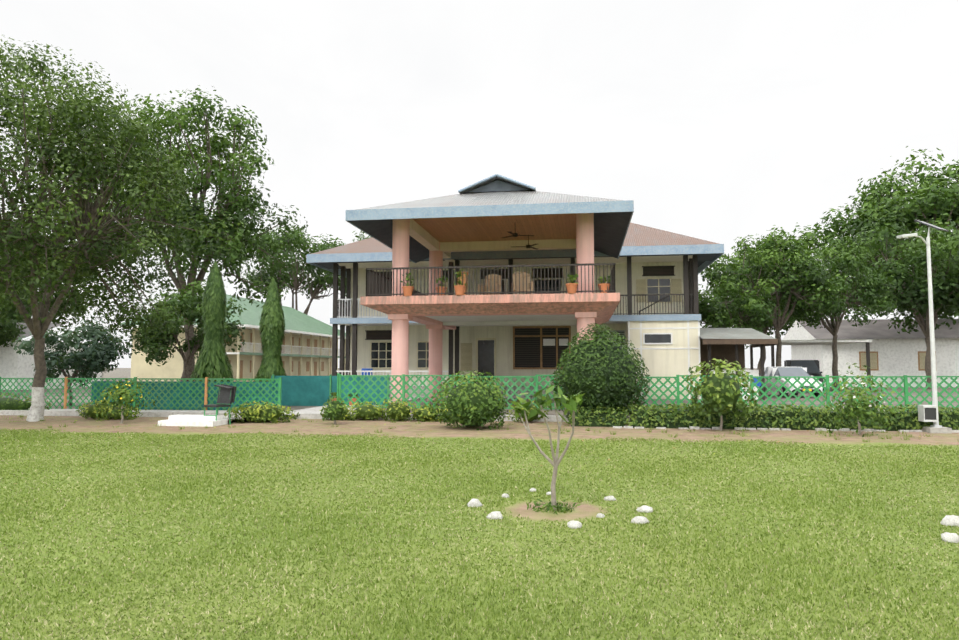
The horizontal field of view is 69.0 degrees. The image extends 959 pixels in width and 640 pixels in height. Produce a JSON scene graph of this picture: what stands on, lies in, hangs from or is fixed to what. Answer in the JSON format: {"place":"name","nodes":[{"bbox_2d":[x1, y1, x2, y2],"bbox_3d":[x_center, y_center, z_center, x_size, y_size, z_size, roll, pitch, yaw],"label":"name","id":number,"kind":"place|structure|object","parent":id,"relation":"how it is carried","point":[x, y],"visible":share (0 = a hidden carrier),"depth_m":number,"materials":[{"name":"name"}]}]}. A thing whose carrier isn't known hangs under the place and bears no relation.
{"place":"outdoors","nodes":[
{"label":"outdoors","id":0,"kind":"place"},
{"bbox_2d":[0,428,958,639],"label":"lawn grass","id":1,"kind":"structure","parent":0,"point":[30,435],"depth_m":6.19,"materials":[{"name":"green plant"}]},
{"bbox_2d":[0,368,958,639],"bbox_3d":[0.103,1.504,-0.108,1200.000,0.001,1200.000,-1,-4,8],"label":"ground","id":2,"kind":"structure","parent":0,"point":[436,430],"depth_m":6.59,"materials":[{"name":"green plant"}]},
{"bbox_2d":[0,258,30,346],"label":"tree","id":3,"kind":"object","parent":2,"relation":"on","point":[6,335],"visible":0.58,"depth_m":38.14,"materials":[{"name":"green plant"}]},
{"bbox_2d":[0,229,30,323],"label":"tree","id":4,"kind":"object","parent":2,"relation":"on","point":[8,318],"visible":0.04,"depth_m":45.22,"materials":[{"name":"green plant"}]},
{"bbox_2d":[0,393,51,409],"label":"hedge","id":5,"kind":"object","parent":2,"relation":"on","point":[6,403],"visible":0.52,"depth_m":21.86,"materials":[{"name":"green plant"}]},
{"bbox_2d":[0,322,101,389],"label":"building","id":6,"kind":"structure","parent":2,"relation":"on","point":[13,364],"depth_m":45.15,"materials":[{"name":"white paint"}]},
{"bbox_2d":[9,218,118,322],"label":"tree","id":7,"kind":"object","parent":2,"relation":"on","point":[55,296],"visible":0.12,"depth_m":72.52,"materials":[{"name":"green plant"}]},
{"bbox_2d":[11,319,132,405],"bbox_3d":[-15.459,1.614,26.860,3.829,3.393,3.427,-1,-4,8],"label":"blue green tree","id":8,"kind":"object","parent":2,"relation":"on","point":[97,356],"visible":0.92,"depth_m":26.44,"materials":[{"name":"green plant"}]},
{"bbox_2d":[75,399,116,418],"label":"shrub","id":9,"kind":"object","parent":2,"relation":"on","point":[90,411],"visible":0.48,"depth_m":19.85,"materials":[{"name":"green plant"}]},
{"bbox_2d":[101,404,142,419],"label":"gold shrub","id":10,"kind":"object","parent":2,"relation":"on","point":[110,415],"visible":0.56,"depth_m":19.66,"materials":[{"name":"plant"}]},
{"bbox_2d":[0,34,244,421],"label":"tree","id":11,"kind":"object","parent":2,"relation":"on","point":[86,222],"visible":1,"depth_m":19.16,"materials":[{"name":"green plant"}]},
{"bbox_2d":[95,378,157,423],"bbox_3d":[-9.454,2.125,18.454,1.434,1.234,1.321,-1,-4,8],"label":"yellow flower shrub","id":12,"kind":"object","parent":2,"relation":"on","point":[125,397],"visible":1,"depth_m":18.37,"materials":[{"name":"plant"}]},
{"bbox_2d":[0,377,281,410],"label":"fence","id":13,"kind":"object","parent":2,"relation":"on","point":[184,394],"visible":0.75,"depth_m":22.62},
{"bbox_2d":[130,278,246,380],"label":"tree","id":14,"kind":"object","parent":2,"relation":"on","point":[189,300],"visible":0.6,"depth_m":43.80,"materials":[{"name":"green plant"}]},
{"bbox_2d":[70,85,308,380],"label":"tall tree","id":15,"kind":"object","parent":2,"relation":"on","point":[229,178],"visible":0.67,"depth_m":49.16,"materials":[{"name":"green plant"}]},
{"bbox_2d":[190,261,233,381],"bbox_3d":[-10.627,0.472,27.898,1.763,5.771,1.742,-1,-4,8],"label":"ashoka tree","id":16,"kind":"object","parent":2,"relation":"on","point":[212,361],"visible":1,"depth_m":27.59,"materials":[{"name":"green plant"}]},
{"bbox_2d":[204,384,236,423],"bbox_3d":[-6.755,2.195,18.119,0.601,1.040,0.577,-2,-4,29],"label":"garden chair","id":17,"kind":"object","parent":2,"relation":"on","point":[226,395],"visible":0.9,"depth_m":18.23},
{"bbox_2d":[112,294,345,381],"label":"building","id":18,"kind":"structure","parent":2,"relation":"on","point":[306,346],"depth_m":71.86,"materials":[{"name":"beige paint"}]},
{"bbox_2d":[224,401,299,422],"bbox_3d":[-5.881,2.503,18.894,2.104,0.656,1.086,-1,-4,8],"label":"gold shrub","id":19,"kind":"object","parent":2,"relation":"on","point":[259,412],"visible":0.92,"depth_m":18.63,"materials":[{"name":"plant"}]},
{"bbox_2d":[253,277,286,381],"bbox_3d":[-8.412,0.805,28.347,1.566,5.167,1.516,1,-4,-17],"label":"ashoka tree","id":20,"kind":"object","parent":2,"relation":"on","point":[272,324],"visible":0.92,"depth_m":28.04,"materials":[{"name":"green plant"}]},
{"bbox_2d":[241,221,347,314],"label":"tree","id":21,"kind":"object","parent":2,"relation":"on","point":[319,281],"visible":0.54,"depth_m":107.72,"materials":[{"name":"green plant"}]},
{"bbox_2d":[271,374,389,406],"bbox_3d":[-5.702,2.670,26.503,4.700,1.200,0.080,-1,-4,8],"label":"teal screen","id":22,"kind":"object","parent":2,"relation":"on","point":[306,390],"visible":0.48,"depth_m":26.58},
{"bbox_2d":[330,392,336,400],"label":"potted plant","id":23,"kind":"object","parent":2,"relation":"on","point":[334,394],"visible":0.46,"depth_m":26.08,"materials":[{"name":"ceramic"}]},
{"bbox_2d":[321,396,346,423],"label":"shrub","id":24,"kind":"object","parent":2,"relation":"on","point":[334,410],"visible":1,"depth_m":18.10,"materials":[{"name":"green plant"}]},
{"bbox_2d":[319,404,357,419],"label":"bush","id":25,"kind":"object","parent":2,"relation":"on","point":[347,413],"visible":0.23,"depth_m":19.51,"materials":[{"name":"green plant"}]},
{"bbox_2d":[348,393,358,404],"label":"potted plant","id":26,"kind":"object","parent":2,"relation":"on","point":[354,399],"visible":0.46,"depth_m":25.91,"materials":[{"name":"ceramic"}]},
{"bbox_2d":[352,230,371,241],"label":"tree","id":27,"kind":"object","parent":2,"relation":"on","point":[361,235],"depth_m":110.39,"materials":[{"name":"green plant"}]},
{"bbox_2d":[344,401,386,420],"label":"bush","id":28,"kind":"object","parent":2,"relation":"on","point":[368,411],"visible":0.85,"depth_m":19.44,"materials":[{"name":"green plant"}]},
{"bbox_2d":[378,397,415,421],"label":"bush","id":29,"kind":"object","parent":2,"relation":"on","point":[397,411],"visible":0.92,"depth_m":19.15,"materials":[{"name":"green plant"}]},
{"bbox_2d":[411,404,443,421],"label":"bush","id":30,"kind":"object","parent":2,"relation":"on","point":[423,414],"visible":0.65,"depth_m":19.06,"materials":[{"name":"green plant"}]},
{"bbox_2d":[437,402,451,421],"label":"bush","id":31,"kind":"object","parent":2,"relation":"on","point":[443,411],"visible":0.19,"depth_m":19.07,"materials":[{"name":"green plant"}]},
{"bbox_2d":[428,370,507,429],"bbox_3d":[-0.282,1.948,17.142,1.997,1.461,1.926,-1,-4,8],"label":"round shrub","id":32,"kind":"object","parent":2,"relation":"on","point":[479,403],"visible":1,"depth_m":16.62,"materials":[{"name":"green plant"}]},
{"bbox_2d":[467,498,481,506],"bbox_3d":[-0.048,1.992,7.532,0.146,0.123,0.155,3,-5,-39],"label":"ring stone","id":33,"kind":"object","parent":2,"relation":"on","point":[474,502],"visible":0.6,"depth_m":7.49,"materials":[{"name":"white stone"}]},
{"bbox_2d":[3,415,958,496],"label":"leaf litter and weeds","id":34,"kind":"object","parent":2,"relation":"on","point":[743,433],"visible":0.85,"depth_m":15.83,"materials":[{"name":"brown plant"}]},
{"bbox_2d":[486,511,502,519],"bbox_3d":[0.150,1.955,6.931,0.168,0.112,0.111,-1,-4,8],"label":"ring stone","id":35,"kind":"object","parent":2,"relation":"on","point":[497,515],"visible":0.65,"depth_m":6.89,"materials":[{"name":"white stone"}]},
{"bbox_2d":[506,398,549,421],"bbox_3d":[1.311,2.464,18.874,1.181,0.726,0.854,-1,-4,8],"label":"bush","id":36,"kind":"object","parent":2,"relation":"on","point":[533,407],"visible":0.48,"depth_m":18.67,"materials":[{"name":"green plant"}]},
{"bbox_2d":[508,385,584,514],"bbox_3d":[0.748,1.351,7.368,0.785,1.331,0.768,2,-4,-23],"label":"sapling","id":37,"kind":"object","parent":2,"relation":"on","point":[570,404],"visible":1,"depth_m":7.34,"materials":[{"name":"plant"}]},
{"bbox_2d":[567,520,581,528],"bbox_3d":[0.890,1.929,6.555,0.125,0.086,0.143,2,-4,-30],"label":"ring stone","id":38,"kind":"object","parent":2,"relation":"on","point":[572,524],"visible":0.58,"depth_m":6.51,"materials":[{"name":"white stone"}]},
{"bbox_2d":[568,406,628,426],"bbox_3d":[3.012,2.428,17.781,1.580,0.527,0.870,-1,-4,8],"label":"hedge","id":39,"kind":"object","parent":2,"relation":"on","point":[594,418],"visible":0.83,"depth_m":17.48,"materials":[{"name":"green plant"}]},
{"bbox_2d":[550,323,649,417],"bbox_3d":[3.195,1.387,18.554,2.676,2.647,2.728,-1,-4,8],"label":"thuja bush","id":40,"kind":"object","parent":2,"relation":"on","point":[602,371],"visible":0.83,"depth_m":17.82,"materials":[{"name":"green plant"}]},
{"bbox_2d":[596,513,604,517],"bbox_3d":[1.212,1.966,6.995,0.078,0.056,0.077,-3,-5,39],"label":"ring stone","id":41,"kind":"object","parent":2,"relation":"on","point":[600,515],"visible":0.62,"depth_m":6.97,"materials":[{"name":"white stone"}]},
{"bbox_2d":[604,496,615,500],"bbox_3d":[1.475,2.023,7.881,0.139,0.074,0.091,-1,-4,8],"label":"ring stone","id":42,"kind":"object","parent":2,"relation":"on","point":[609,498],"visible":0.67,"depth_m":7.85,"materials":[{"name":"white stone"}]},
{"bbox_2d":[631,516,649,523],"bbox_3d":[1.550,1.943,6.738,0.185,0.096,0.127,-1,-4,8],"label":"ring stone","id":43,"kind":"object","parent":2,"relation":"on","point":[640,519],"visible":0.62,"depth_m":6.71,"materials":[{"name":"white stone"}]},
{"bbox_2d":[636,505,652,512],"bbox_3d":[1.718,1.980,7.271,0.170,0.091,0.123,-1,-4,8],"label":"ring stone","id":44,"kind":"object","parent":2,"relation":"on","point":[645,509],"visible":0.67,"depth_m":7.23,"materials":[{"name":"white stone"}]},
{"bbox_2d":[337,373,958,409],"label":"fence","id":45,"kind":"object","parent":2,"relation":"on","point":[907,394],"visible":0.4,"depth_m":19.77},
{"bbox_2d":[683,358,761,430],"bbox_3d":[5.709,1.750,16.386,1.738,1.703,1.474,-3,-5,42],"label":"yellow green shrub","id":46,"kind":"object","parent":2,"relation":"on","point":[719,390],"visible":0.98,"depth_m":16.12,"materials":[{"name":"plant"}]},
{"bbox_2d":[699,328,777,399],"bbox_3d":[12.135,2.062,34.703,3.200,3.500,7.600,-1,-4,8],"label":"carport","id":47,"kind":"object","parent":2,"relation":"on","point":[723,344],"visible":0.56,"depth_m":32.87,"materials":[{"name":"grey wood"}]},
{"bbox_2d":[698,265,780,348],"bbox_3d":[13.853,0.503,39.266,5.389,7.252,5.190,-1,-4,8],"label":"tree","id":48,"kind":"object","parent":2,"relation":"on","point":[752,309],"visible":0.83,"depth_m":38.58,"materials":[{"name":"green plant"}]},
{"bbox_2d":[700,247,820,373],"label":"tree","id":49,"kind":"object","parent":2,"relation":"on","point":[769,327],"visible":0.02,"depth_m":71.27,"materials":[{"name":"green plant"}]},
{"bbox_2d":[698,225,856,366],"bbox_3d":[16.638,-0.534,40.791,9.080,9.540,7.558,-1,-4,8],"label":"tree","id":50,"kind":"object","parent":2,"relation":"on","point":[775,279],"visible":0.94,"depth_m":39.68,"materials":[{"name":"green plant"}]},
{"bbox_2d":[759,367,822,396],"bbox_3d":[15.537,3.084,35.055,1.860,1.492,3.865,0,-4,-1],"label":"white hatchback","id":51,"kind":"object","parent":2,"relation":"on","point":[784,371],"visible":0.52,"depth_m":34.53,"materials":[{"name":"silver metal"}]},
{"bbox_2d":[628,402,958,430],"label":"hedge","id":52,"kind":"object","parent":2,"relation":"on","point":[791,417],"visible":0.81,"depth_m":16.69,"materials":[{"name":"green plant"}]},
{"bbox_2d":[784,360,823,390],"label":"dark suv","id":53,"kind":"object","parent":2,"relation":"on","point":[812,367],"visible":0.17,"depth_m":44.52,"materials":[{"name":"black metal"}]},
{"bbox_2d":[768,236,905,390],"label":"tree","id":54,"kind":"object","parent":2,"relation":"on","point":[873,286],"visible":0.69,"depth_m":41.58,"materials":[{"name":"green plant"}]},
{"bbox_2d":[748,319,958,389],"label":"white building","id":55,"kind":"structure","parent":2,"relation":"on","point":[879,347],"depth_m":51.18,"materials":[{"name":"white paint"}]},
{"bbox_2d":[820,363,900,436],"bbox_3d":[8.380,1.817,15.298,1.305,1.774,1.516,1,-4,-11],"label":"flowering shrub","id":56,"kind":"object","parent":2,"relation":"on","point":[861,410],"visible":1,"depth_m":15.30,"materials":[{"name":"green plant"}]},
{"bbox_2d":[786,146,958,319],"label":"tree","id":57,"kind":"object","parent":2,"relation":"on","point":[926,204],"visible":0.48,"depth_m":58.48,"materials":[{"name":"green plant"}]},
{"bbox_2d":[848,213,958,388],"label":"tree","id":58,"kind":"object","parent":2,"relation":"on","point":[945,285],"visible":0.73,"depth_m":45.66,"materials":[{"name":"green plant"}]},
{"bbox_2d":[896,220,951,432],"bbox_3d":[10.242,0.094,15.994,1.110,4.948,0.640,2,-4,-30],"label":"solar street light","id":59,"kind":"object","parent":2,"relation":"on","point":[927,413],"visible":0.98,"depth_m":16.04,"materials":[{"name":"metal"}]},
{"bbox_2d":[940,515,958,526],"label":"edge stone","id":60,"kind":"object","parent":2,"relation":"on","point":[952,520],"visible":0.69,"depth_m":6.60,"materials":[{"name":"white stone"}]},
{"bbox_2d":[941,532,958,542],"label":"edge stone","id":61,"kind":"object","parent":2,"relation":"on","point":[949,537],"visible":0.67,"depth_m":5.99,"materials":[{"name":"white stone"}]},
{"bbox_2d":[0,396,958,432],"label":"curb","id":62,"kind":"structure","parent":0,"point":[187,418],"depth_m":19.33,"materials":[{"name":"white concrete"}]},
{"bbox_2d":[0,0,958,367],"label":"sky","id":63,"kind":"structure","parent":0,"point":[721,121],"materials":[{"name":"white"}]},
{"bbox_2d":[315,253,719,398],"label":"house","id":64,"kind":"structure","parent":0,"point":[655,318],"depth_m":35.07,"materials":[{"name":"paint"}]},
{"bbox_2d":[345,174,633,406],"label":"portico","id":65,"kind":"structure","parent":64,"relation":"attached to","point":[488,213],"depth_m":24.45,"materials":[{"name":"pink paint"}]},
{"bbox_2d":[401,273,413,295],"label":"pot plant","id":66,"kind":"object","parent":65,"relation":"on","point":[407,290],"visible":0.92,"depth_m":23.71,"materials":[{"name":"ceramic"}]},
{"bbox_2d":[436,276,447,294],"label":"pot plant","id":67,"kind":"object","parent":65,"relation":"on","point":[443,287],"visible":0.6,"depth_m":23.86,"materials":[{"name":"plant"}]},
{"bbox_2d":[454,269,466,294],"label":"pot plant","id":68,"kind":"object","parent":65,"relation":"on","point":[460,289],"visible":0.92,"depth_m":23.44,"materials":[{"name":"ceramic"}]},
{"bbox_2d":[458,272,468,294],"bbox_3d":[-0.618,-1.221,25.256,0.400,1.000,0.400,-1,-4,8],"label":"orange pedestal","id":69,"kind":"object","parent":65,"relation":"on","point":[464,278],"visible":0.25,"depth_m":25.11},
{"bbox_2d":[478,274,500,294],"bbox_3d":[0.417,-1.205,26.632,0.710,1.150,0.709,-2,-4,28],"label":"cane chair","id":70,"kind":"object","parent":65,"relation":"on","point":[492,283],"visible":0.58,"depth_m":26.77,"materials":[{"name":"beige wicker"}]},
{"bbox_2d":[502,224,533,237],"bbox_3d":[1.401,-3.433,26.277,1.296,0.550,1.270,-1,-4,8],"label":"ceiling fan","id":71,"kind":"object","parent":65,"relation":"hanging from","point":[515,234],"visible":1,"depth_m":26.38,"materials":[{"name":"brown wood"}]},
{"bbox_2d":[513,272,532,293],"bbox_3d":[1.578,-1.257,25.846,0.710,1.150,0.688,0,-4,-7],"label":"cane chair","id":72,"kind":"object","parent":65,"relation":"on","point":[521,282],"visible":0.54,"depth_m":26.06,"materials":[{"name":"beige wicker"}]},
{"bbox_2d":[514,236,537,248],"bbox_3d":[1.889,-3.257,28.936,1.185,0.550,1.328,-1,-4,8],"label":"ceiling fan","id":73,"kind":"object","parent":65,"relation":"hanging from","point":[528,246],"visible":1,"depth_m":28.84,"materials":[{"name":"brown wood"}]},
{"bbox_2d":[566,274,578,292],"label":"pot plant","id":74,"kind":"object","parent":65,"relation":"on","point":[571,287],"visible":0.92,"depth_m":22.90,"materials":[{"name":"ceramic"}]},
{"bbox_2d":[598,276,610,292],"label":"pot plant","id":75,"kind":"object","parent":65,"relation":"on","point":[602,286],"visible":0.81,"depth_m":22.97,"materials":[{"name":"ceramic"}]},
{"bbox_2d":[306,222,723,274],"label":"roof","id":76,"kind":"structure","parent":64,"relation":"on","point":[642,240],"depth_m":33.10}
]}

